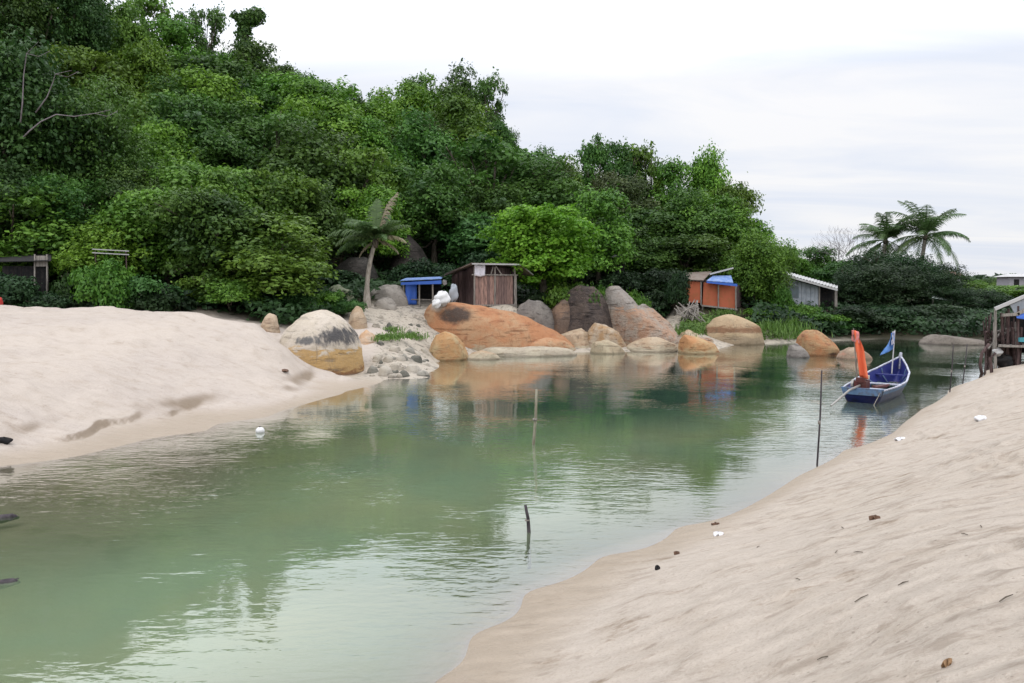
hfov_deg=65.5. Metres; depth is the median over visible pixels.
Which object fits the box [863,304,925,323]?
shrub
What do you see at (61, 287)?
shrub
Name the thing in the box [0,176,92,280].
broadleaf tree
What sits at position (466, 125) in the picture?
broadleaf tree
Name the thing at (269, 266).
broadleaf tree
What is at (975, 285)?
broadleaf tree
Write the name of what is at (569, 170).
broadleaf tree
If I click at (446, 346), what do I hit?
boulder
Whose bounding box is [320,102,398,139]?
broadleaf tree
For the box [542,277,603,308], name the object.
shrub
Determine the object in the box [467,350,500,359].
boulder
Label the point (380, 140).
broadleaf tree
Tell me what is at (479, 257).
shrub
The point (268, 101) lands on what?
broadleaf tree
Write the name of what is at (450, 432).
water
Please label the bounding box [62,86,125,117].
broadleaf tree
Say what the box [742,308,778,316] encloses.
shrub
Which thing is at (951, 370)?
stake
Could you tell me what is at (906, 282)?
broadleaf tree
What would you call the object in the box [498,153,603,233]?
broadleaf tree
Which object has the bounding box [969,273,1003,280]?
woods
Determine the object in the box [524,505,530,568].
stake
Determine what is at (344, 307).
shrub
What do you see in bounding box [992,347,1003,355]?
net bundle
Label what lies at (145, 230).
broadleaf tree
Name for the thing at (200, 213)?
broadleaf tree
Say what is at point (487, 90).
broadleaf tree
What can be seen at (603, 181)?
broadleaf tree
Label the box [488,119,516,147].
broadleaf tree
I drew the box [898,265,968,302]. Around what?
broadleaf tree
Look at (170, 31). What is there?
broadleaf tree
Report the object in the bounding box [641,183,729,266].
broadleaf tree
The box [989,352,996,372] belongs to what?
bent pole
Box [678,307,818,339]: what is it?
ground cover
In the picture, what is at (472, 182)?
broadleaf tree
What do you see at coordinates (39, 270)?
plank shack
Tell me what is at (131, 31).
broadleaf tree
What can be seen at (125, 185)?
broadleaf tree
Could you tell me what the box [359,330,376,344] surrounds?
boulder
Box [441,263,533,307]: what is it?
timber hut
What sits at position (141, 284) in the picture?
shrub
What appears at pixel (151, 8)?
broadleaf tree
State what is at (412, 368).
stone
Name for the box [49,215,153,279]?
broadleaf tree
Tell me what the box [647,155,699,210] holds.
broadleaf tree
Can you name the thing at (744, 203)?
broadleaf tree
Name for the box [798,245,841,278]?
broadleaf tree
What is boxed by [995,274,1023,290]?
house
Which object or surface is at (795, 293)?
window
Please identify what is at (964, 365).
stake
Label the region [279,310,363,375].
boulder
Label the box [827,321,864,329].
shrub
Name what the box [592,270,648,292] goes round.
shrub
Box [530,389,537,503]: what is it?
stake
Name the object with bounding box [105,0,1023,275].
sky
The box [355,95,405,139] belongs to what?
broadleaf tree
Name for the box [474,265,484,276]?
hanging cloth
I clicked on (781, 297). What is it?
shrub
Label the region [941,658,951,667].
brown leaf
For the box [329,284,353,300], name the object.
boulder
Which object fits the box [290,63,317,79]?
broadleaf tree
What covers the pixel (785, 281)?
broadleaf tree
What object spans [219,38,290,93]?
broadleaf tree
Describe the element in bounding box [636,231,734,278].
broadleaf tree
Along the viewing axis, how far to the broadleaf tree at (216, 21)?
66.38 m
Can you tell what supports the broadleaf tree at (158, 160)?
on the hillside
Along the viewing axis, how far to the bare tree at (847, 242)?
63.17 m
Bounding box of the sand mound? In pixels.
[0,305,423,466]
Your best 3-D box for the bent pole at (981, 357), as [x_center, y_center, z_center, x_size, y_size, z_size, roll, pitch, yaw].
[16.302,0.690,27.513,0.384,1.284,0.110,0,4,0]
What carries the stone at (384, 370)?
on the sand mound
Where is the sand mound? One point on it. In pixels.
(82, 381)
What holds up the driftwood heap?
on the ground cover at (688, 322)
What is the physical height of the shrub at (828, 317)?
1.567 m
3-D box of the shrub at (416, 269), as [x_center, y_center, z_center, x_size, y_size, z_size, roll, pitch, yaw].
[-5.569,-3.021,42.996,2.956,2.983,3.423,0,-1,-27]
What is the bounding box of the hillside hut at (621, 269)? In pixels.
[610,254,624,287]
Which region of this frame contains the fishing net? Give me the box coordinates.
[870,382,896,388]
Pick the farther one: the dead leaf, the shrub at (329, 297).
the shrub at (329, 297)
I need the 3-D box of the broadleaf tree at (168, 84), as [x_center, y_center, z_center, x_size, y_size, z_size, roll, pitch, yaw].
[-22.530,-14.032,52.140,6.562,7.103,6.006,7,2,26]
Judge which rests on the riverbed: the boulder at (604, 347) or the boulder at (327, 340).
the boulder at (604, 347)
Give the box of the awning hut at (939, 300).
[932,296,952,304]
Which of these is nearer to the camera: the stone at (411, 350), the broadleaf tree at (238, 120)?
the stone at (411, 350)
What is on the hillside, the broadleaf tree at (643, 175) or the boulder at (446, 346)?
the broadleaf tree at (643, 175)
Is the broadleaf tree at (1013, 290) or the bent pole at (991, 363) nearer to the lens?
the bent pole at (991, 363)
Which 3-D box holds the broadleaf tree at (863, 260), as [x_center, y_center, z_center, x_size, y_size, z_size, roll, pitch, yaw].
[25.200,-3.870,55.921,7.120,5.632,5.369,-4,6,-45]
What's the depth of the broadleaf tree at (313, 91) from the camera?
56.91 m
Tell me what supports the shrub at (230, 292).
on the hillside
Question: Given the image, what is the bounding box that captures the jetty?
[982,311,1015,368]
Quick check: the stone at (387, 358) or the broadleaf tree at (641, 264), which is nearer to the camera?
the stone at (387, 358)
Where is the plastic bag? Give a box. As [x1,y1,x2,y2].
[974,415,986,421]
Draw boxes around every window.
[787,285,798,297]
[1014,279,1018,285]
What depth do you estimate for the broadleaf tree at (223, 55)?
63.68 m
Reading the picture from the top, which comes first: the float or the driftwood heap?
the driftwood heap
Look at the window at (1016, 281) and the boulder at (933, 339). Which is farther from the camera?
the window at (1016, 281)
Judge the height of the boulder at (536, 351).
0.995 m
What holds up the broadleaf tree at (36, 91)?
on the hillside
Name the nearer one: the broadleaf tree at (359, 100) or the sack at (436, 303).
the sack at (436, 303)
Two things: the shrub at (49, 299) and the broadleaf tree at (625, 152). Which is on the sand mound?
the shrub at (49, 299)
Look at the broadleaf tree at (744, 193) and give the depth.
56.96 m
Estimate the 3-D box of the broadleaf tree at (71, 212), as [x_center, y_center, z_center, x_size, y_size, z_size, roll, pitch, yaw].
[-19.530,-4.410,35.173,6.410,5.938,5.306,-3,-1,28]
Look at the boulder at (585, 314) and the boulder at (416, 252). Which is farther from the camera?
the boulder at (416, 252)
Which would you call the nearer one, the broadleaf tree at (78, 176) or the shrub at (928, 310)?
the broadleaf tree at (78, 176)
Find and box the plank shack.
[0,254,50,306]
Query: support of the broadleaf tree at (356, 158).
on the hillside
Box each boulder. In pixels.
[260,313,279,332]
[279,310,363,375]
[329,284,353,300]
[335,257,378,286]
[348,306,366,328]
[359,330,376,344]
[370,285,407,305]
[374,297,396,310]
[387,235,429,289]
[424,302,572,350]
[429,331,467,360]
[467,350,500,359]
[483,346,576,356]
[517,299,554,329]
[531,338,575,350]
[551,299,569,333]
[561,328,588,347]
[564,285,612,331]
[588,323,626,347]
[590,340,624,353]
[604,286,679,344]
[627,337,677,352]
[678,335,719,353]
[679,330,699,336]
[699,337,713,342]
[704,314,764,344]
[786,343,809,357]
[796,330,839,355]
[836,347,872,359]
[919,334,984,345]
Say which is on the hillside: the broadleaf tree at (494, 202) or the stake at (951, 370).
the broadleaf tree at (494, 202)
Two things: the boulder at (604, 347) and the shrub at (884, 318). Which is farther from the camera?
the shrub at (884, 318)
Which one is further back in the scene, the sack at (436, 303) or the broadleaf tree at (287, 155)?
the broadleaf tree at (287, 155)
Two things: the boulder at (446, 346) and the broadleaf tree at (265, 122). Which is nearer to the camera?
the boulder at (446, 346)
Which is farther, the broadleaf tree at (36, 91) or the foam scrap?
the broadleaf tree at (36, 91)
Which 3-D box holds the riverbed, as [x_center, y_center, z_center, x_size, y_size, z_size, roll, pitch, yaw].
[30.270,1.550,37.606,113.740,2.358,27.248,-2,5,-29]
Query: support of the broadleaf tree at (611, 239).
on the hillside
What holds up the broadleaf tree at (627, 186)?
on the hillside
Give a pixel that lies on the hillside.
(243, 315)
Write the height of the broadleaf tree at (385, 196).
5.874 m
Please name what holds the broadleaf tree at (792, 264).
on the hillside
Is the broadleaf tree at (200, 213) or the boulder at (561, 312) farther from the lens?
the boulder at (561, 312)
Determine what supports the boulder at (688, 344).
on the riverbed
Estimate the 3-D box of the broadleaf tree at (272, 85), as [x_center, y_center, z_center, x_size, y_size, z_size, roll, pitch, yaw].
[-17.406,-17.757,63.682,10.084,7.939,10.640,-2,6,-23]
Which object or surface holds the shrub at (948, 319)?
on the ground at (396, 318)
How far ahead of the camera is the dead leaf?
7.22 m
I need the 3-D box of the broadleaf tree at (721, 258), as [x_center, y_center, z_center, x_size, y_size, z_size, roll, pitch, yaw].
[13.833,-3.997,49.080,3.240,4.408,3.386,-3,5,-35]
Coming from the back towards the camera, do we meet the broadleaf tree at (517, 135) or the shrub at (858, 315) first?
the broadleaf tree at (517, 135)
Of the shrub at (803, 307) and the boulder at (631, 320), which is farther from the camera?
the shrub at (803, 307)
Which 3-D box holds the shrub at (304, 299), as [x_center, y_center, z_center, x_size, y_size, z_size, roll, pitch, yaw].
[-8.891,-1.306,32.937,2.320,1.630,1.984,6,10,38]
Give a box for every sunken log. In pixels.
[0,513,19,523]
[0,578,20,589]
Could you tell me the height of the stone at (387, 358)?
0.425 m
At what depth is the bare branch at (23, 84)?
32.76 m
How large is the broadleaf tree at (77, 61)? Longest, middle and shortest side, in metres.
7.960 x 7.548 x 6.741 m
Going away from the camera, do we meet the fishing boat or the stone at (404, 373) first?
the fishing boat
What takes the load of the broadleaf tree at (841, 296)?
on the ground at (396, 318)
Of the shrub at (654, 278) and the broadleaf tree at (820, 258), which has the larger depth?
the broadleaf tree at (820, 258)
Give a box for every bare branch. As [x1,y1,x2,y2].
[20,42,48,122]
[23,110,116,136]
[36,70,78,112]
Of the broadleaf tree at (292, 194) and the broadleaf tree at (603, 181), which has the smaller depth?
the broadleaf tree at (292, 194)
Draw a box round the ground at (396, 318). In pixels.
[211,299,997,377]
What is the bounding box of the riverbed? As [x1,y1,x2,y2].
[0,338,986,682]
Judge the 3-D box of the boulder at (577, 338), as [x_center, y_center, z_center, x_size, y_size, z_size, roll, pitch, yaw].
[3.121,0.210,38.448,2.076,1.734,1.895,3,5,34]
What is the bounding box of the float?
[256,426,264,432]
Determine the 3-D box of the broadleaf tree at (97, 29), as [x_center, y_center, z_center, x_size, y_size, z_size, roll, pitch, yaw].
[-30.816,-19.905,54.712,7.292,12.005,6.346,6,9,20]
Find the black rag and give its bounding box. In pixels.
[0,437,12,444]
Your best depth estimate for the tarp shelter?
39.27 m
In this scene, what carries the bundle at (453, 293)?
attached to the timber hut at (492, 287)
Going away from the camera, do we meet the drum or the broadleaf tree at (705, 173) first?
the drum
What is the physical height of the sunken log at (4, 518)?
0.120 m
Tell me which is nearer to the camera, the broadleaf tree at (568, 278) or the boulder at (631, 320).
the boulder at (631, 320)
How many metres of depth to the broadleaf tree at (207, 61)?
56.31 m
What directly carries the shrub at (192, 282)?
on the hillside
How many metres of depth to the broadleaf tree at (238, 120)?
49.57 m
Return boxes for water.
[0,338,1023,675]
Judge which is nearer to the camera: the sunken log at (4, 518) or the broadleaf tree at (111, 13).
the sunken log at (4, 518)
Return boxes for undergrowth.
[0,184,1012,336]
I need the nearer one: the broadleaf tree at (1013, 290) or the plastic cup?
the plastic cup
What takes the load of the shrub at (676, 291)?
on the ground at (396, 318)
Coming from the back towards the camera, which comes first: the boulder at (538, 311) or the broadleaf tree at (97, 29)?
the broadleaf tree at (97, 29)
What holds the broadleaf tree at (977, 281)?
on the ground at (396, 318)
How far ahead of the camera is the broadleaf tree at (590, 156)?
59.21 m
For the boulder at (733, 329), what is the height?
2.314 m
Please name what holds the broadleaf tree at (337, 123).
on the hillside
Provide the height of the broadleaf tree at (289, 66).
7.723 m
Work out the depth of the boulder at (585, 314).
38.73 m
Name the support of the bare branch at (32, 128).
attached to the broadleaf tree at (36, 91)
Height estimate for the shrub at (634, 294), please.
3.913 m
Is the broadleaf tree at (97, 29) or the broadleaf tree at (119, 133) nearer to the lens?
the broadleaf tree at (119, 133)
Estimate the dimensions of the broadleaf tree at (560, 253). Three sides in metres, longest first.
7.132 x 6.946 x 6.260 m
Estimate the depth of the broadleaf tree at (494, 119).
67.84 m
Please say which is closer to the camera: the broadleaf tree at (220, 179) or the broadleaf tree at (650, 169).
the broadleaf tree at (220, 179)
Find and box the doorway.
[820,287,833,309]
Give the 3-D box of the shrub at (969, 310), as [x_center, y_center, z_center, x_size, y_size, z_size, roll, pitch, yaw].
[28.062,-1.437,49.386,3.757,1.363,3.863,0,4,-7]
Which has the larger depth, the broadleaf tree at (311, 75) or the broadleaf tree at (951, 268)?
the broadleaf tree at (311, 75)
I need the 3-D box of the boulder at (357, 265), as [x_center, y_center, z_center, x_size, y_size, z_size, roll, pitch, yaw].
[-8.360,-2.778,42.040,2.964,3.371,2.965,0,4,0]
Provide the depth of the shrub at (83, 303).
29.80 m
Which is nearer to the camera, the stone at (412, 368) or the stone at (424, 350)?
the stone at (412, 368)
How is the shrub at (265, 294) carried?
on the hillside
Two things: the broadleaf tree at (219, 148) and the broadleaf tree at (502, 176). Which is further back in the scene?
the broadleaf tree at (502, 176)
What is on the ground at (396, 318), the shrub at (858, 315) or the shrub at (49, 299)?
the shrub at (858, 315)
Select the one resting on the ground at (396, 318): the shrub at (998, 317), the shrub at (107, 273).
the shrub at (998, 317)
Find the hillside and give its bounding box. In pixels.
[49,115,912,328]
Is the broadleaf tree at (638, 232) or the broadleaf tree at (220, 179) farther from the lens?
the broadleaf tree at (638, 232)
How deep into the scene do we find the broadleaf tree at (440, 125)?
60.06 m
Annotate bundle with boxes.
[449,283,458,301]
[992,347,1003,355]
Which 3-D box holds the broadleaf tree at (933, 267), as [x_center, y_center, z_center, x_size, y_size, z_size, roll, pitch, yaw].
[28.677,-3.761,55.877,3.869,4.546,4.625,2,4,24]
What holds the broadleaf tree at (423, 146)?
on the hillside
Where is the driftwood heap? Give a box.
[674,299,704,321]
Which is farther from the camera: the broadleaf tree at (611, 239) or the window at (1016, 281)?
the window at (1016, 281)
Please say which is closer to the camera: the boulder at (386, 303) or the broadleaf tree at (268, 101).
the boulder at (386, 303)
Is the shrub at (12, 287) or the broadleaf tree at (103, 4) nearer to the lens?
the shrub at (12, 287)
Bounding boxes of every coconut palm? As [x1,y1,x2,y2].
[327,192,410,307]
[846,212,923,259]
[885,200,970,300]
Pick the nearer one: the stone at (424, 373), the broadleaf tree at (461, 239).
the stone at (424, 373)
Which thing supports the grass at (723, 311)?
on the ground at (396, 318)
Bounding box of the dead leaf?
[869,515,879,519]
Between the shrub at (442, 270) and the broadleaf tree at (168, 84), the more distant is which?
the broadleaf tree at (168, 84)
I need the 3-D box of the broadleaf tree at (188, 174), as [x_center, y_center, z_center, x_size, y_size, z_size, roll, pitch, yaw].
[-15.273,-6.283,40.383,7.159,6.373,6.957,0,6,-24]
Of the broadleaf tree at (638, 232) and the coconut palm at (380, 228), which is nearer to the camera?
the coconut palm at (380, 228)
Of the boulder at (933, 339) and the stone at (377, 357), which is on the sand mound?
the stone at (377, 357)
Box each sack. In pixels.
[432,299,440,308]
[434,291,450,306]
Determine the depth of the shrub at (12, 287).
29.09 m
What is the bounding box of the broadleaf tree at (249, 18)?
[228,5,268,48]
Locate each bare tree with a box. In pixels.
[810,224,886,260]
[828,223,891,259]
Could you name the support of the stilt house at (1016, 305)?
on the beach
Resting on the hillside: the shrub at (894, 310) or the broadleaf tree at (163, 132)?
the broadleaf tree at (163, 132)
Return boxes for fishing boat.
[830,328,909,406]
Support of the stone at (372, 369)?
on the sand mound
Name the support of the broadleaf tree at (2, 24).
on the hillside
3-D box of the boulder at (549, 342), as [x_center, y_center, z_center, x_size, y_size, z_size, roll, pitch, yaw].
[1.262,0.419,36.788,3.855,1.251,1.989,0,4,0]
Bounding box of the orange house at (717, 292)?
[683,267,743,310]
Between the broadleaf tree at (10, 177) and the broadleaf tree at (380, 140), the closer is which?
the broadleaf tree at (10, 177)
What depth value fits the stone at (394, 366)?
27.26 m
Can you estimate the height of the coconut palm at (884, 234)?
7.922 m
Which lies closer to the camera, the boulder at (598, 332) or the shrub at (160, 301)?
the shrub at (160, 301)
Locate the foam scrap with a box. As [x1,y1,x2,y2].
[713,531,723,535]
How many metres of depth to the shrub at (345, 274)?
39.42 m
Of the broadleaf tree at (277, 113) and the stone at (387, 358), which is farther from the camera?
the broadleaf tree at (277, 113)
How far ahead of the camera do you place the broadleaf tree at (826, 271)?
59.42 m
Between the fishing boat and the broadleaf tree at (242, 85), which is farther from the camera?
the broadleaf tree at (242, 85)
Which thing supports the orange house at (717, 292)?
on the ground at (396, 318)
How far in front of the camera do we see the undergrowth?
45.00 m
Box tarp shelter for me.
[400,277,442,306]
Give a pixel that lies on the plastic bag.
(979, 418)
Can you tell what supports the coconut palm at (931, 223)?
on the ground at (396, 318)
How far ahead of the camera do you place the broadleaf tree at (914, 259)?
53.87 m
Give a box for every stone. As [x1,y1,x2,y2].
[367,366,378,373]
[372,355,382,360]
[378,365,392,376]
[383,355,392,362]
[389,346,400,351]
[389,363,400,370]
[396,356,405,360]
[399,370,409,376]
[405,348,414,353]
[405,364,421,372]
[411,355,421,362]
[417,370,429,376]
[421,348,428,354]
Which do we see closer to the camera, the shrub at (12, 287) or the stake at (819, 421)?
the stake at (819, 421)
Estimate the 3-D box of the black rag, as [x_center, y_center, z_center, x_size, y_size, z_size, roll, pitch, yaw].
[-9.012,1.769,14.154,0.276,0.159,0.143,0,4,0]
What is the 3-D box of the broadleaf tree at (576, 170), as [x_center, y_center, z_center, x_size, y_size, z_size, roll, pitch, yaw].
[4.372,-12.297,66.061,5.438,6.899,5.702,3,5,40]
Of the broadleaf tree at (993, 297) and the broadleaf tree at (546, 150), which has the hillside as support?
the broadleaf tree at (546, 150)
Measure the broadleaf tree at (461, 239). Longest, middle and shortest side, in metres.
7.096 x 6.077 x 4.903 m
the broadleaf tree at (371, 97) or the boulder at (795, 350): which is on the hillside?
the broadleaf tree at (371, 97)
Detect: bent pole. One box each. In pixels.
[978,343,990,373]
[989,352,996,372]
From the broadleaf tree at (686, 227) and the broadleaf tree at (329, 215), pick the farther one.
the broadleaf tree at (686, 227)
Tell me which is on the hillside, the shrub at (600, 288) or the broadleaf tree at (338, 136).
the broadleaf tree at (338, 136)
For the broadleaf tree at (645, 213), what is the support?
on the hillside
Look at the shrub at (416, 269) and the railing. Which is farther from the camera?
the shrub at (416, 269)
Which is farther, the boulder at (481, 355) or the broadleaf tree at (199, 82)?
the broadleaf tree at (199, 82)
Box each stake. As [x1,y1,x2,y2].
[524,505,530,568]
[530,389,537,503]
[816,370,822,465]
[949,345,953,391]
[962,344,967,383]
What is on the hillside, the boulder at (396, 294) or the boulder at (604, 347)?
the boulder at (396, 294)
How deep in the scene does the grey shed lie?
49.41 m
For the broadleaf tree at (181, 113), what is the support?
on the hillside
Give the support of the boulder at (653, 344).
on the riverbed
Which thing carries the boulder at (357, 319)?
on the ground at (396, 318)
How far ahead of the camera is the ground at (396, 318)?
37.13 m
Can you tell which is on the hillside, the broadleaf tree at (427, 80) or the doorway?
the broadleaf tree at (427, 80)
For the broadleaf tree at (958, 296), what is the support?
on the ground at (396, 318)
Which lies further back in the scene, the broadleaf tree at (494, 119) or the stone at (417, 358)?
the broadleaf tree at (494, 119)
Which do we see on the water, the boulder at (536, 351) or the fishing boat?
the fishing boat
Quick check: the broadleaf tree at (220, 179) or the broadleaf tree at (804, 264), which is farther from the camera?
the broadleaf tree at (804, 264)
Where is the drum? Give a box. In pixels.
[993,354,1013,367]
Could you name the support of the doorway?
in the grey shed
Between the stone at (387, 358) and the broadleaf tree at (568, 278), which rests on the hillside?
the broadleaf tree at (568, 278)
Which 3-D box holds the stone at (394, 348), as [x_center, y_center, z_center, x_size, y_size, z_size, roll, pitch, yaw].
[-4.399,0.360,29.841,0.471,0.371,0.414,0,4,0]
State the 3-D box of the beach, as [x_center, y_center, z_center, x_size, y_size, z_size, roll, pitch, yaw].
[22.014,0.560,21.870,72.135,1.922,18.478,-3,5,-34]
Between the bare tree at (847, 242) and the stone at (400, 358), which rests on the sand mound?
the stone at (400, 358)
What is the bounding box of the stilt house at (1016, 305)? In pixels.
[994,295,1023,368]
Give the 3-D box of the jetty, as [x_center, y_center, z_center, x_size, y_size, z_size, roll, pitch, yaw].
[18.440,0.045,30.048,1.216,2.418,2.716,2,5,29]
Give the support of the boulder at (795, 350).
in the water
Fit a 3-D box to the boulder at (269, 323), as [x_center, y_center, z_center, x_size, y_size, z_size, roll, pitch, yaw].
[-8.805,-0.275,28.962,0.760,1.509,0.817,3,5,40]
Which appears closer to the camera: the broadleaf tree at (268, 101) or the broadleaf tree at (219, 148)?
the broadleaf tree at (219, 148)
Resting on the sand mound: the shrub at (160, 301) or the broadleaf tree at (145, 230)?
the shrub at (160, 301)
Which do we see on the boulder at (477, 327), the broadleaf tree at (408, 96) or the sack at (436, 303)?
the sack at (436, 303)
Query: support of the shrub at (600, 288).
on the ground at (396, 318)
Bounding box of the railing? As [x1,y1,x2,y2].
[92,249,128,269]
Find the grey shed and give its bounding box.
[786,272,837,311]
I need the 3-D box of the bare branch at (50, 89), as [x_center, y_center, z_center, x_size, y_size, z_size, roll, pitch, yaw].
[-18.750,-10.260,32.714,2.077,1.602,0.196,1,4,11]
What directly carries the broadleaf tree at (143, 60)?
on the hillside
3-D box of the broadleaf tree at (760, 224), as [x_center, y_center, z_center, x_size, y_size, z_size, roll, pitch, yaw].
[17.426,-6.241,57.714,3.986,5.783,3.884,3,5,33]
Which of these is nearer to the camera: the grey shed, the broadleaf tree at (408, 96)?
the grey shed
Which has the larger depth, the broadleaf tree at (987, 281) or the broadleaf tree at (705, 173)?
the broadleaf tree at (987, 281)
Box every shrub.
[0,272,45,304]
[11,291,74,307]
[49,268,78,297]
[55,293,125,308]
[66,254,139,308]
[80,273,184,310]
[124,284,198,311]
[170,271,233,304]
[187,276,268,310]
[237,284,290,302]
[274,292,318,312]
[306,288,348,310]
[317,269,363,284]
[322,299,367,316]
[381,257,435,284]
[427,262,458,290]
[456,247,502,266]
[525,290,550,305]
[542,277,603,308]
[570,282,606,304]
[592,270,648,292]
[595,280,612,293]
[626,287,651,307]
[637,266,695,292]
[638,289,670,308]
[662,270,691,315]
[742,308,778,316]
[768,283,794,310]
[779,302,822,315]
[803,311,852,322]
[827,306,885,322]
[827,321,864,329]
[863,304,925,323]
[867,314,895,324]
[900,303,969,317]
[909,317,967,328]
[941,308,990,317]
[966,313,999,324]
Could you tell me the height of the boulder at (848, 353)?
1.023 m
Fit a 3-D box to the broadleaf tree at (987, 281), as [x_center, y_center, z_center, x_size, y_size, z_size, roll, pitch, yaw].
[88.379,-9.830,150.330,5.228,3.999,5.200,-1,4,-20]
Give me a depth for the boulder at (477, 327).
36.04 m
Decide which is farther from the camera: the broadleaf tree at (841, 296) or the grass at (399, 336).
the broadleaf tree at (841, 296)
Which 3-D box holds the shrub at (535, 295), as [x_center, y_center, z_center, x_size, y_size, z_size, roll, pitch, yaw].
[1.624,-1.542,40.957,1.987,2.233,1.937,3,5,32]
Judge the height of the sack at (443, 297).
0.759 m
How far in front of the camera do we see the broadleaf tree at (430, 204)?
47.21 m
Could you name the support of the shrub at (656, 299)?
on the ground at (396, 318)
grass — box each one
[371,325,433,341]
[673,307,744,336]
[743,308,832,340]
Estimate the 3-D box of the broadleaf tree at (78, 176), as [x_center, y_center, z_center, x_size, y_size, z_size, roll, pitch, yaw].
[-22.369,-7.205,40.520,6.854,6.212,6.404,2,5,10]
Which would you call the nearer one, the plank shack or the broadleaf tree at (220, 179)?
the plank shack
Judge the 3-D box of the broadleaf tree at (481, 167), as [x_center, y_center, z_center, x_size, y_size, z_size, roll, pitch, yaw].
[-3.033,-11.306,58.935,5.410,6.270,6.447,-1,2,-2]
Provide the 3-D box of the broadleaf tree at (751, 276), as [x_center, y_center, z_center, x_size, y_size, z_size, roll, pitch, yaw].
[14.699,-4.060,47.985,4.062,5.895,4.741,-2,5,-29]
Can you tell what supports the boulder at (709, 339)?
on the ground at (396, 318)
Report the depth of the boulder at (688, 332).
40.53 m
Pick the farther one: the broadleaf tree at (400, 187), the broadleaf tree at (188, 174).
the broadleaf tree at (400, 187)
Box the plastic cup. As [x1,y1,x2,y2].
[894,437,904,440]
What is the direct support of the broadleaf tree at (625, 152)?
on the hillside
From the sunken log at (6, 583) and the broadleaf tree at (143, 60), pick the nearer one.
the sunken log at (6, 583)
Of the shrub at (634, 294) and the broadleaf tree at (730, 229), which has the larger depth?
the broadleaf tree at (730, 229)
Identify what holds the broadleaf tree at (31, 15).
on the hillside
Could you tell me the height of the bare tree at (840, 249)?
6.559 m
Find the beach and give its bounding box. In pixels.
[436,361,1023,682]
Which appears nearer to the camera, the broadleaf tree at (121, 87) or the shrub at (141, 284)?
the shrub at (141, 284)
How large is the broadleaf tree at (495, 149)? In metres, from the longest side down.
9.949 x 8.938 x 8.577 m
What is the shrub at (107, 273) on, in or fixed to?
on the sand mound
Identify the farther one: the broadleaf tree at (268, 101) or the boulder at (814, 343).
the broadleaf tree at (268, 101)
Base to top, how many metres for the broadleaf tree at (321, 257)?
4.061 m
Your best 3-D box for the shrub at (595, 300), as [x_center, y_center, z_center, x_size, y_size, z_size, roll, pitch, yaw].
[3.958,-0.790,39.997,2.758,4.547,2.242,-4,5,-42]
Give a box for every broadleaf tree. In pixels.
[0,0,32,63]
[0,0,87,64]
[0,22,116,222]
[0,78,51,167]
[0,157,66,244]
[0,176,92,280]
[16,172,117,270]
[17,66,160,219]
[18,0,122,82]
[19,0,116,15]
[21,147,110,184]
[33,32,150,98]
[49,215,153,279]
[58,0,143,61]
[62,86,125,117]
[74,71,151,133]
[81,160,174,249]
[85,181,209,286]
[100,0,172,60]
[103,33,189,100]
[104,125,203,187]
[125,0,195,60]
[125,91,233,156]
[127,72,193,124]
[132,115,203,169]
[133,180,274,278]
[138,149,285,239]
[140,11,214,66]
[148,51,261,95]
[149,59,263,123]
[176,1,230,55]
[179,127,269,174]
[180,163,262,215]
[187,208,341,305]
[199,99,277,152]
[205,42,257,69]
[209,157,334,249]
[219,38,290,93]
[228,5,268,48]
[228,104,314,171]
[232,82,299,120]
[234,69,360,115]
[234,72,267,94]
[246,212,337,277]
[247,118,368,216]
[258,57,299,76]
[263,108,302,144]
[270,72,360,118]
[270,91,370,183]
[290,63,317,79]
[295,125,382,188]
[295,181,365,266]
[317,142,398,247]
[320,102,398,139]
[334,183,416,258]
[343,113,418,183]
[346,85,366,104]
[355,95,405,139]
[365,92,391,107]
[370,80,437,130]
[381,156,439,222]
[382,103,463,184]
[387,112,459,163]
[390,160,475,262]
[394,68,447,126]
[423,89,502,172]
[431,58,487,128]
[436,211,508,267]
[438,128,571,211]
[438,178,477,230]
[449,145,501,188]
[455,110,501,139]
[462,182,531,219]
[466,66,508,125]
[474,201,604,292]
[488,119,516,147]
[490,158,511,188]
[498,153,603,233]
[509,127,521,149]
[527,142,568,179]
[532,227,576,289]
[534,161,580,189]
[553,151,594,191]
[565,182,644,283]
[574,132,626,188]
[580,169,622,228]
[589,133,639,196]
[592,170,662,241]
[596,205,686,242]
[605,226,658,261]
[616,235,680,273]
[619,158,653,203]
[624,138,667,198]
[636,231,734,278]
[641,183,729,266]
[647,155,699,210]
[666,187,758,276]
[683,138,738,201]
[700,180,765,259]
[709,241,756,292]
[710,194,761,268]
[716,225,800,305]
[750,215,777,262]
[759,261,795,301]
[778,239,802,271]
[789,245,820,277]
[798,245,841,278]
[805,259,857,300]
[827,246,903,291]
[828,262,895,304]
[834,258,937,307]
[867,250,948,303]
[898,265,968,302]
[914,255,948,300]
[919,286,987,308]
[924,281,1003,300]
[936,261,974,293]
[952,287,1014,309]
[962,277,988,285]
[974,285,1023,298]
[979,279,993,286]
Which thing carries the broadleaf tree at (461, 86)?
on the hillside
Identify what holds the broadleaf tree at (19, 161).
on the hillside
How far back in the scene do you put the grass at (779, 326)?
43.40 m

